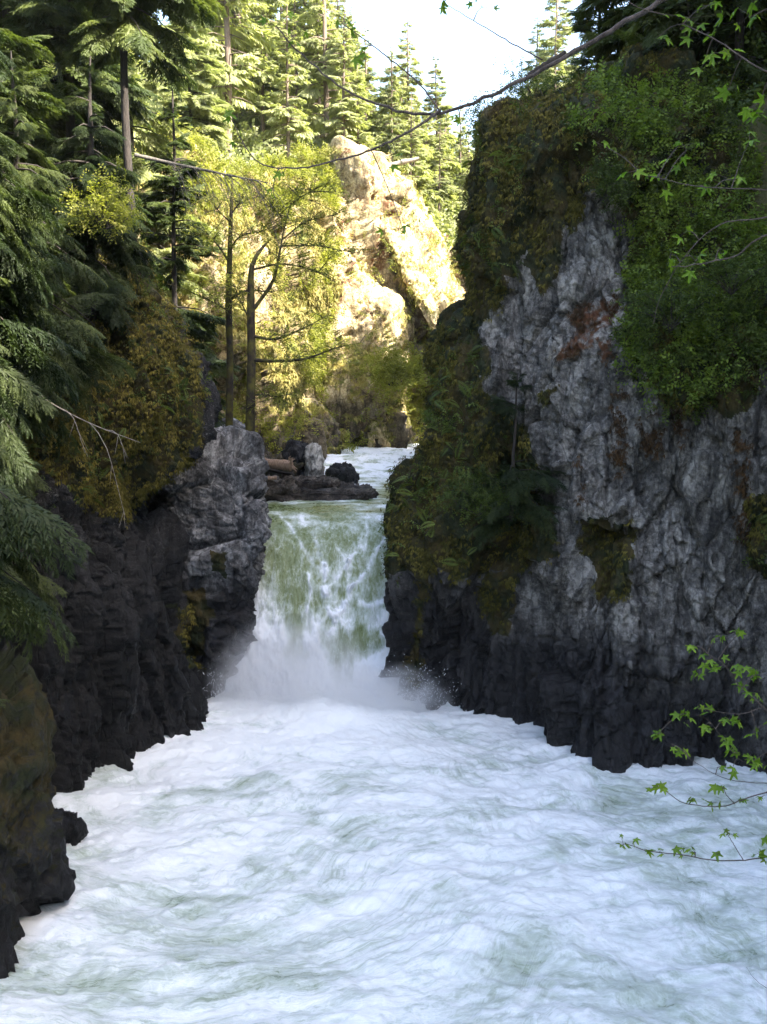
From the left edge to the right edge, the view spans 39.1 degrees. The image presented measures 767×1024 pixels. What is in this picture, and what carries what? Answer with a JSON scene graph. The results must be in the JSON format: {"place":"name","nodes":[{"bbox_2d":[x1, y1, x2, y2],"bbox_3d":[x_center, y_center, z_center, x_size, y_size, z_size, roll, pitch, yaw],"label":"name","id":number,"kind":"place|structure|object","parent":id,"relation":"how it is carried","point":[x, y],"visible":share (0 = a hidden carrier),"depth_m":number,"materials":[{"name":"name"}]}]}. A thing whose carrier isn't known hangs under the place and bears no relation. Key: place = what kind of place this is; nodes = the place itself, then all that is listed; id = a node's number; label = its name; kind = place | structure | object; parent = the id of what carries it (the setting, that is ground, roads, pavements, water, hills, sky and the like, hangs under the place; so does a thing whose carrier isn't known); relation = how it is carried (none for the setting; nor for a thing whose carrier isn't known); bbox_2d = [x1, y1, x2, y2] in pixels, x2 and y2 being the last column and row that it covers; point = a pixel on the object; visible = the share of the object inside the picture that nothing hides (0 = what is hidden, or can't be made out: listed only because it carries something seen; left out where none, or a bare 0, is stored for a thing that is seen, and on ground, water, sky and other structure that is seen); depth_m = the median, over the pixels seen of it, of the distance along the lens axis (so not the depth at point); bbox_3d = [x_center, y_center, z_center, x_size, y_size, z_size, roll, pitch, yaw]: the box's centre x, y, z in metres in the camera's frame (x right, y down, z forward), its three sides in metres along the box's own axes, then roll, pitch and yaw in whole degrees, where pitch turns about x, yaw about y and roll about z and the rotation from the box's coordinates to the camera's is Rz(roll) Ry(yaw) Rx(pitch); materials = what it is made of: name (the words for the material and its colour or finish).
{"place":"outdoors","nodes":[
{"label":"outdoors","id":0,"kind":"place"},
{"bbox_2d":[0,243,221,792],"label":"cliff","id":1,"kind":"structure","parent":0,"point":[123,686],"depth_m":35.42,"materials":[{"name":"stone"}]},
{"bbox_2d":[0,231,74,622],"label":"cedar tree","id":2,"kind":"object","parent":1,"relation":"on","point":[24,575],"visible":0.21,"depth_m":29.18,"materials":[{"name":"green plant"}]},
{"bbox_2d":[0,30,85,544],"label":"cedar tree","id":3,"kind":"object","parent":1,"relation":"on","point":[16,297],"visible":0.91,"depth_m":24.04,"materials":[{"name":"green plant"}]},
{"bbox_2d":[0,50,136,462],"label":"cedar tree","id":4,"kind":"object","parent":1,"relation":"on","point":[33,165],"visible":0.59,"depth_m":30.68,"materials":[{"name":"green plant"}]},
{"bbox_2d":[41,396,139,525],"bbox_3d":[-7.763,-1.756,27.194,2.929,4.130,1.608,0,7,0],"label":"bare branch","id":5,"kind":"object","parent":1,"relation":"attached to","point":[70,414],"visible":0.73,"depth_m":27.07,"materials":[{"name":"grey wood"}]},
{"bbox_2d":[38,56,164,336],"bbox_3d":[-9.429,-9.536,34.122,4.676,9.549,4.968,3,8,20],"label":"cedar tree","id":6,"kind":"object","parent":1,"relation":"on","point":[125,253],"visible":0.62,"depth_m":33.98,"materials":[{"name":"green plant"}]},
{"bbox_2d":[51,162,156,243],"bbox_3d":[-8.237,-9.188,32.229,2.902,2.337,2.653,-4,8,-32],"label":"bush","id":7,"kind":"object","parent":1,"relation":"on","point":[115,207],"visible":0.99,"depth_m":32.00,"materials":[{"name":"green plant"}]},
{"bbox_2d":[22,242,202,508],"bbox_3d":[-9.846,-4.995,37.170,7.147,9.987,18.169,2,7,12],"label":"fern","id":8,"kind":"object","parent":1,"relation":"on","point":[106,408],"visible":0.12,"depth_m":35.49,"materials":[{"name":"green plant"}]},
{"bbox_2d":[15,240,215,673],"bbox_3d":[-10.053,-1.576,37.817,7.819,16.696,17.565,2,7,14],"label":"moss","id":9,"kind":"object","parent":1,"relation":"on","point":[150,487],"visible":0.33,"depth_m":35.73,"materials":[{"name":"plant"}]},
{"bbox_2d":[19,236,215,510],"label":"undergrowth","id":10,"kind":"object","parent":1,"relation":"on","point":[94,454],"visible":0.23,"depth_m":35.78,"materials":[{"name":"green plant"}]},
{"bbox_2d":[32,0,227,241],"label":"hemlock tree","id":11,"kind":"object","parent":1,"relation":"on","point":[117,31],"visible":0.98,"depth_m":37.10,"materials":[{"name":"green plant"}]},
{"bbox_2d":[154,417,271,699],"bbox_3d":[-7.507,2.177,46.674,5.284,12.467,13.843,-1,7,-8],"label":"rock ledge","id":12,"kind":"object","parent":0,"point":[214,499],"visible":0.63,"depth_m":41.32,"materials":[{"name":"stone"}]},
{"bbox_2d":[170,162,301,426],"bbox_3d":[-6.385,-8.598,46.748,6.524,12.892,3.357,3,8,26],"label":"alder tree","id":13,"kind":"object","parent":12,"relation":"on","point":[212,240],"visible":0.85,"depth_m":46.55,"materials":[{"name":"green plant"}]},
{"bbox_2d":[265,456,296,471],"bbox_3d":[-6.259,-2.444,49.790,4.921,1.111,0.602,2,8,18],"label":"fallen log","id":14,"kind":"object","parent":12,"relation":"on","point":[285,465],"visible":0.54,"depth_m":49.06,"materials":[{"name":"brown wood"}]},
{"bbox_2d":[264,474,298,501],"bbox_3d":[-5.236,-0.776,49.831,2.530,2.158,3.118,-2,7,-13],"label":"flat rock","id":15,"kind":"object","parent":12,"relation":"on","point":[280,489],"visible":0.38,"depth_m":48.88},
{"bbox_2d":[264,445,304,478],"bbox_3d":[-6.917,-1.621,53.591,6.493,3.703,5.894,0,7,0],"label":"flat rock","id":16,"kind":"object","parent":12,"relation":"on","point":[269,455],"visible":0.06,"depth_m":52.31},
{"bbox_2d":[193,163,380,430],"bbox_3d":[-4.036,-7.726,45.120,7.990,13.100,5.334,0,7,0],"label":"alder tree","id":17,"kind":"object","parent":12,"relation":"on","point":[251,308],"visible":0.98,"depth_m":44.78,"materials":[{"name":"green plant"}]},
{"bbox_2d":[48,130,465,459],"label":"canyon wall","id":18,"kind":"structure","parent":0,"point":[364,180],"depth_m":72.32,"materials":[{"name":"stone"}]},
{"bbox_2d":[157,112,464,454],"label":"undergrowth","id":19,"kind":"object","parent":18,"relation":"on","point":[328,169],"visible":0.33,"depth_m":70.53,"materials":[{"name":"green plant"}]},
{"bbox_2d":[362,335,429,404],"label":"bush","id":20,"kind":"object","parent":18,"relation":"on","point":[390,370],"visible":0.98,"depth_m":68.83,"materials":[{"name":"green plant"}]},
{"bbox_2d":[381,154,461,331],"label":"rock slab","id":21,"kind":"object","parent":18,"relation":"on","point":[428,303],"visible":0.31,"depth_m":77.06,"materials":[{"name":"stone"}]},
{"bbox_2d":[375,150,460,390],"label":"undergrowth","id":22,"kind":"object","parent":21,"relation":"on","point":[438,239],"visible":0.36,"depth_m":77.17,"materials":[{"name":"green plant"}]},
{"bbox_2d":[380,152,464,337],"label":"moss","id":23,"kind":"object","parent":21,"relation":"on","point":[398,268],"visible":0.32,"depth_m":77.11,"materials":[{"name":"plant"}]},
{"bbox_2d":[225,511,399,697],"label":"waterfall","id":24,"kind":"structure","parent":0,"point":[322,583],"depth_m":43.05,"materials":[{"name":"liquid"}]},
{"bbox_2d":[267,443,418,512],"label":"river","id":25,"kind":"structure","parent":0,"point":[370,464],"depth_m":59.20,"materials":[{"name":"liquid"}]},
{"bbox_2d":[281,439,308,475],"bbox_3d":[-4.188,-2.200,53.526,1.932,2.874,1.970,-3,8,-23],"label":"boulder","id":26,"kind":"object","parent":25,"relation":"in","point":[294,449],"visible":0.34,"depth_m":52.73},
{"bbox_2d":[288,484,378,500],"bbox_3d":[-2.633,-0.820,50.543,4.882,0.808,3.362,0,7,0],"label":"flat rock","id":27,"kind":"object","parent":25,"relation":"in","point":[357,492],"visible":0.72,"depth_m":49.24,"materials":[{"name":"stone"}]},
{"bbox_2d":[282,475,340,488],"bbox_3d":[-3.460,-1.406,51.439,2.781,0.681,2.347,-1,7,-6],"label":"flat rock","id":28,"kind":"object","parent":27,"relation":"on","point":[310,482],"visible":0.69,"depth_m":50.53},
{"bbox_2d":[303,442,324,476],"bbox_3d":[-3.404,-2.254,52.707,1.096,2.337,1.299,0,7,0],"label":"boulder","id":29,"kind":"object","parent":28,"relation":"on","point":[313,458],"visible":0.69,"depth_m":52.26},
{"bbox_2d":[325,461,359,483],"bbox_3d":[-2.158,-1.907,56.701,1.773,1.568,1.616,5,9,35],"label":"boulder","id":30,"kind":"object","parent":25,"relation":"in","point":[345,472],"visible":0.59,"depth_m":56.14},
{"bbox_2d":[0,687,766,1023],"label":"pool water","id":31,"kind":"structure","parent":0,"point":[310,859],"depth_m":26.75,"materials":[{"name":"liquid"}]},
{"bbox_2d":[0,641,75,978],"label":"boulder","id":32,"kind":"object","parent":31,"relation":"in","point":[36,871],"visible":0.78,"depth_m":24.34,"materials":[{"name":"stone"}]},
{"bbox_2d":[0,185,95,710],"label":"cedar tree","id":33,"kind":"object","parent":32,"relation":"on","point":[14,508],"visible":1,"depth_m":21.21,"materials":[{"name":"green plant"}]},
{"bbox_2d":[54,807,88,845],"bbox_3d":[-8.739,8.809,29.497,1.334,1.501,1.368,-4,8,-26],"label":"boulder","id":34,"kind":"object","parent":31,"relation":"in","point":[75,830],"visible":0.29,"depth_m":29.20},
{"bbox_2d":[191,639,461,707],"bbox_3d":[-2.773,6.107,41.452,12.304,2.390,2.417,0,7,0],"label":"spray","id":35,"kind":"object","parent":31,"relation":"on","point":[324,687],"visible":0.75,"depth_m":41.23,"materials":[{"name":"white"}]},
{"bbox_2d":[149,0,627,152],"label":"sky","id":36,"kind":"structure","parent":0,"point":[465,50],"materials":[{"name":"white"}]},
{"bbox_2d":[145,65,766,253],"bbox_3d":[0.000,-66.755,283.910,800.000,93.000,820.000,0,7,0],"label":"ground","id":37,"kind":"structure","parent":0,"point":[758,128],"depth_m":37.04,"materials":[{"name":"plant"}]},
{"bbox_2d":[0,28,80,443],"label":"hemlock tree","id":38,"kind":"object","parent":37,"relation":"on","point":[43,101],"visible":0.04,"depth_m":32.27,"materials":[{"name":"green plant"}]},
{"bbox_2d":[0,0,93,226],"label":"hemlock tree","id":39,"kind":"object","parent":37,"relation":"on","point":[59,23],"visible":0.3,"depth_m":38.00,"materials":[{"name":"green plant"}]},
{"bbox_2d":[42,0,84,227],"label":"hemlock tree","id":40,"kind":"object","parent":37,"relation":"on","point":[59,127],"visible":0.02,"depth_m":45.70,"materials":[{"name":"green plant"}]},
{"bbox_2d":[39,0,162,231],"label":"hemlock tree","id":41,"kind":"object","parent":37,"relation":"on","point":[108,105],"visible":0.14,"depth_m":44.30,"materials":[{"name":"green plant"}]},
{"bbox_2d":[77,25,226,305],"bbox_3d":[-12.720,-21.290,53.957,8.051,25.728,7.307,5,9,36],"label":"hemlock tree","id":42,"kind":"object","parent":37,"relation":"on","point":[155,140],"visible":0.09,"depth_m":54.16,"materials":[{"name":"green plant"}]},
{"bbox_2d":[135,79,241,494],"bbox_3d":[-9.653,-9.335,49.408,6.579,22.071,6.711,0,7,0],"label":"hemlock tree","id":43,"kind":"object","parent":37,"relation":"on","point":[162,208],"visible":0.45,"depth_m":48.70,"materials":[{"name":"green plant"}]},
{"bbox_2d":[143,21,238,190],"bbox_3d":[-11.388,-23.198,63.449,5.866,16.029,5.691,0,7,0],"label":"hemlock tree","id":44,"kind":"object","parent":37,"relation":"on","point":[204,111],"visible":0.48,"depth_m":62.64,"materials":[{"name":"green plant"}]},
{"bbox_2d":[134,153,299,250],"bbox_3d":[-5.798,-10.668,37.478,5.459,3.291,1.873,-2,7,-17],"label":"dead tree","id":45,"kind":"object","parent":37,"relation":"on","point":[193,168],"visible":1,"depth_m":37.64,"materials":[{"name":"brown wood"}]},
{"bbox_2d":[191,0,283,168],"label":"fir tree","id":46,"kind":"object","parent":37,"relation":"on","point":[223,29],"visible":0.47,"depth_m":80.81,"materials":[{"name":"green plant"}]},
{"bbox_2d":[212,1,264,162],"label":"fir tree","id":47,"kind":"object","parent":37,"relation":"on","point":[233,12],"visible":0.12,"depth_m":90.09,"materials":[{"name":"green plant"}]},
{"bbox_2d":[232,4,291,120],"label":"fir tree","id":48,"kind":"object","parent":37,"relation":"on","point":[269,24],"visible":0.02,"depth_m":93.00,"materials":[{"name":"green plant"}]},
{"bbox_2d":[233,0,296,157],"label":"fir tree","id":49,"kind":"object","parent":37,"relation":"on","point":[261,82],"visible":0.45,"depth_m":86.84,"materials":[{"name":"green plant"}]},
{"bbox_2d":[236,0,303,155],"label":"fir tree","id":50,"kind":"object","parent":37,"relation":"on","point":[275,31],"visible":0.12,"depth_m":90.89,"materials":[{"name":"green plant"}]},
{"bbox_2d":[93,64,464,261],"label":"undergrowth","id":51,"kind":"object","parent":37,"relation":"on","point":[450,226],"visible":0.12,"depth_m":85.20,"materials":[{"name":"plant"}]},
{"bbox_2d":[259,0,319,166],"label":"fir tree","id":52,"kind":"object","parent":37,"relation":"on","point":[297,128],"visible":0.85,"depth_m":81.35,"materials":[{"name":"green plant"}]},
{"bbox_2d":[273,0,322,156],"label":"fir tree","id":53,"kind":"object","parent":37,"relation":"on","point":[306,106],"visible":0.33,"depth_m":87.73,"materials":[{"name":"green plant"}]},
{"bbox_2d":[177,142,425,454],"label":"moss","id":54,"kind":"object","parent":37,"relation":"on","point":[295,372],"visible":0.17,"depth_m":67.37,"materials":[{"name":"plant"}]},
{"bbox_2d":[283,0,330,146],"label":"fir tree","id":55,"kind":"object","parent":37,"relation":"on","point":[304,27],"visible":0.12,"depth_m":93.17,"materials":[{"name":"green plant"}]},
{"bbox_2d":[293,0,339,155],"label":"fir tree","id":56,"kind":"object","parent":37,"relation":"on","point":[320,50],"visible":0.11,"depth_m":92.45,"materials":[{"name":"green plant"}]},
{"bbox_2d":[296,0,371,152],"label":"fir tree","id":57,"kind":"object","parent":37,"relation":"on","point":[321,81],"visible":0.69,"depth_m":86.27,"materials":[{"name":"green plant"}]},
{"bbox_2d":[315,0,369,140],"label":"fir tree","id":58,"kind":"object","parent":37,"relation":"on","point":[352,120],"visible":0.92,"depth_m":84.47,"materials":[{"name":"green plant"}]},
{"bbox_2d":[340,13,374,148],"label":"fir tree","id":59,"kind":"object","parent":37,"relation":"on","point":[351,69],"visible":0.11,"depth_m":94.03,"materials":[{"name":"green plant"}]},
{"bbox_2d":[338,44,378,149],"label":"fir tree","id":60,"kind":"object","parent":37,"relation":"on","point":[368,139],"visible":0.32,"depth_m":86.26,"materials":[{"name":"green plant"}]},
{"bbox_2d":[327,235,414,447],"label":"rock slab","id":61,"kind":"object","parent":37,"relation":"on","point":[385,301],"visible":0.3,"depth_m":73.70,"materials":[{"name":"stone"}]},
{"bbox_2d":[335,226,422,444],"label":"undergrowth","id":62,"kind":"object","parent":61,"relation":"on","point":[385,343],"visible":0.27,"depth_m":74.10,"materials":[{"name":"green plant"}]},
{"bbox_2d":[340,238,418,447],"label":"moss","id":63,"kind":"object","parent":61,"relation":"on","point":[388,335],"visible":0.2,"depth_m":74.27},
{"bbox_2d":[354,27,387,150],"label":"fir tree","id":64,"kind":"object","parent":37,"relation":"on","point":[373,78],"visible":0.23,"depth_m":99.44,"materials":[{"name":"green plant"}]},
{"bbox_2d":[372,43,409,156],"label":"fir tree","id":65,"kind":"object","parent":37,"relation":"on","point":[394,131],"visible":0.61,"depth_m":91.98,"materials":[{"name":"green plant"}]},
{"bbox_2d":[368,55,426,174],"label":"fir tree","id":66,"kind":"object","parent":37,"relation":"on","point":[381,120],"visible":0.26,"depth_m":96.92,"materials":[{"name":"green plant"}]},
{"bbox_2d":[380,9,433,164],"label":"fir tree","id":67,"kind":"object","parent":37,"relation":"on","point":[403,78],"visible":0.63,"depth_m":95.82,"materials":[{"name":"green plant"}]},
{"bbox_2d":[392,91,441,219],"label":"fir tree","id":68,"kind":"object","parent":37,"relation":"on","point":[417,134],"visible":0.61,"depth_m":84.19,"materials":[{"name":"green plant"}]},
{"bbox_2d":[404,105,433,208],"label":"fir tree","id":69,"kind":"object","parent":37,"relation":"on","point":[417,144],"visible":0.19,"depth_m":89.97,"materials":[{"name":"green plant"}]},
{"bbox_2d":[413,97,442,213],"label":"fir tree","id":70,"kind":"object","parent":37,"relation":"on","point":[435,169],"visible":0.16,"depth_m":100.08,"materials":[{"name":"green plant"}]},
{"bbox_2d":[421,107,435,176],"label":"fir tree","id":71,"kind":"object","parent":37,"relation":"on","point":[424,143],"visible":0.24,"depth_m":102.45,"materials":[{"name":"green plant"}]},
{"bbox_2d":[425,120,455,224],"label":"fir tree","id":72,"kind":"object","parent":37,"relation":"on","point":[444,188],"visible":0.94,"depth_m":99.04,"materials":[{"name":"green plant"}]},
{"bbox_2d":[419,53,465,222],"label":"fir tree","id":73,"kind":"object","parent":37,"relation":"on","point":[437,97],"visible":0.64,"depth_m":103.87,"materials":[{"name":"green plant"}]},
{"bbox_2d":[438,113,459,224],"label":"fir tree","id":74,"kind":"object","parent":37,"relation":"on","point":[454,160],"visible":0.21,"depth_m":109.20,"materials":[{"name":"green plant"}]},
{"bbox_2d":[450,102,472,208],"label":"fir tree","id":75,"kind":"object","parent":37,"relation":"on","point":[457,146],"visible":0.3,"depth_m":113.90,"materials":[{"name":"green plant"}]},
{"bbox_2d":[454,134,472,207],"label":"fir tree","id":76,"kind":"object","parent":37,"relation":"on","point":[466,147],"visible":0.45,"depth_m":88.83,"materials":[{"name":"green plant"}]},
{"bbox_2d":[522,13,546,93],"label":"fir tree","id":77,"kind":"object","parent":37,"relation":"on","point":[536,51],"visible":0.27,"depth_m":115.16,"materials":[{"name":"green plant"}]},
{"bbox_2d":[518,0,580,99],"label":"fir tree","id":78,"kind":"object","parent":37,"relation":"on","point":[545,23],"visible":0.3,"depth_m":113.12,"materials":[{"name":"green plant"}]},
{"bbox_2d":[539,12,570,90],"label":"fir tree","id":79,"kind":"object","parent":37,"relation":"on","point":[553,51],"visible":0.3,"depth_m":102.66,"materials":[{"name":"green plant"}]},
{"bbox_2d":[566,0,615,85],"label":"fir tree","id":80,"kind":"object","parent":37,"relation":"on","point":[577,25],"visible":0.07,"depth_m":47.44,"materials":[{"name":"green plant"}]},
{"bbox_2d":[571,0,650,67],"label":"fir tree","id":81,"kind":"object","parent":37,"relation":"on","point":[611,43],"visible":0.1,"depth_m":45.22,"materials":[{"name":"green plant"}]},
{"bbox_2d":[611,0,766,138],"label":"fir tree","id":82,"kind":"object","parent":37,"relation":"on","point":[659,24],"visible":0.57,"depth_m":39.19,"materials":[{"name":"green plant"}]},
{"bbox_2d":[378,34,766,773],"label":"cliff","id":83,"kind":"structure","parent":0,"point":[566,656],"depth_m":36.94,"materials":[{"name":"stone"}]},
{"bbox_2d":[223,0,667,237],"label":"maple branch","id":84,"kind":"object","parent":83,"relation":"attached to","point":[614,28],"visible":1,"depth_m":6.84,"materials":[{"name":"brown plant"}]},
{"bbox_2d":[525,50,565,75],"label":"broken branch","id":85,"kind":"object","parent":84,"relation":"attached to","point":[554,58],"visible":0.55,"depth_m":6.91,"materials":[{"name":"brown plant"}]},
{"bbox_2d":[659,0,766,124],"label":"maple branch","id":86,"kind":"object","parent":84,"relation":"attached to","point":[746,112],"visible":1,"depth_m":6.53,"materials":[{"name":"green plant"}]},
{"bbox_2d":[429,462,535,525],"bbox_3d":[3.487,-0.610,37.824,3.778,2.293,2.200,0,7,0],"label":"bush","id":87,"kind":"object","parent":83,"relation":"on","point":[481,505],"visible":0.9,"depth_m":37.71,"materials":[{"name":"green plant"}]},
{"bbox_2d":[459,89,533,140],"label":"bush","id":88,"kind":"object","parent":83,"relation":"on","point":[477,108],"visible":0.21,"depth_m":39.71,"materials":[{"name":"green plant"}]},
{"bbox_2d":[453,371,567,551],"bbox_3d":[4.602,-1.838,38.032,4.537,6.220,4.097,3,8,25],"label":"young fir","id":89,"kind":"object","parent":83,"relation":"on","point":[521,491],"visible":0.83,"depth_m":37.36,"materials":[{"name":"green plant"}]},
{"bbox_2d":[493,54,582,100],"bbox_3d":[5.815,-15.950,40.906,3.502,2.370,2.611,0,7,0],"label":"bush","id":90,"kind":"object","parent":83,"relation":"on","point":[528,88],"visible":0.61,"depth_m":40.50,"materials":[{"name":"green plant"}]},
{"bbox_2d":[378,97,766,586],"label":"undergrowth","id":91,"kind":"object","parent":83,"relation":"on","point":[470,361],"visible":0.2,"depth_m":39.17,"materials":[{"name":"green plant"}]},
{"bbox_2d":[380,40,766,688],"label":"moss","id":92,"kind":"object","parent":83,"relation":"on","point":[574,206],"visible":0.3,"depth_m":38.68,"materials":[{"name":"plant"}]},
{"bbox_2d":[383,86,766,566],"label":"fern","id":93,"kind":"object","parent":83,"relation":"on","point":[494,154],"visible":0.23,"depth_m":38.87,"materials":[{"name":"green plant"}]},
{"bbox_2d":[581,139,642,216],"bbox_3d":[7.660,-11.100,35.913,2.127,2.535,2.179,0,7,0],"label":"bush","id":94,"kind":"object","parent":83,"relation":"on","point":[615,190],"visible":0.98,"depth_m":35.86,"materials":[{"name":"green plant"}]},
{"bbox_2d":[552,293,753,544],"bbox_3d":[8.381,-3.149,35.173,6.936,8.251,3.231,7,10,44],"label":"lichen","id":95,"kind":"object","parent":83,"relation":"attached to","point":[647,446],"visible":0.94,"depth_m":35.29},
{"bbox_2d":[553,52,766,425],"bbox_3d":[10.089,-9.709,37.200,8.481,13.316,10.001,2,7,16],"label":"undergrowth","id":96,"kind":"object","parent":83,"relation":"on","point":[757,345],"visible":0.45,"depth_m":36.23,"materials":[{"name":"green plant"}]},
{"bbox_2d":[610,249,732,357],"bbox_3d":[8.808,-6.433,33.383,3.670,3.339,2.728,0,7,0],"label":"bush","id":97,"kind":"object","parent":83,"relation":"on","point":[660,314],"visible":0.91,"depth_m":33.28,"materials":[{"name":"green plant"}]},
{"bbox_2d":[592,130,766,323],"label":"maple branch","id":98,"kind":"object","parent":83,"relation":"attached to","point":[690,274],"visible":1,"depth_m":6.73,"materials":[{"name":"green plant"}]},
{"bbox_2d":[615,828,766,863],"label":"maple branch","id":99,"kind":"object","parent":83,"relation":"attached to","point":[717,854],"visible":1,"depth_m":6.75,"materials":[{"name":"green plant"}]},
{"bbox_2d":[645,781,766,811],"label":"maple branch","id":100,"kind":"object","parent":83,"relation":"attached to","point":[664,789],"visible":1,"depth_m":6.85,"materials":[{"name":"green plant"}]},
{"bbox_2d":[651,628,766,783],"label":"maple branch","id":101,"kind":"object","parent":83,"relation":"attached to","point":[733,719],"visible":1,"depth_m":6.86,"materials":[{"name":"green plant"}]},
{"bbox_2d":[662,231,766,310],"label":"bush","id":102,"kind":"object","parent":83,"relation":"on","point":[745,277],"visible":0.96,"depth_m":32.66,"materials":[{"name":"green plant"}]},
{"bbox_2d":[701,5,766,221],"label":"undergrowth","id":103,"kind":"object","parent":83,"relation":"on","point":[758,44],"visible":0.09,"depth_m":38.38,"materials":[{"name":"green plant"}]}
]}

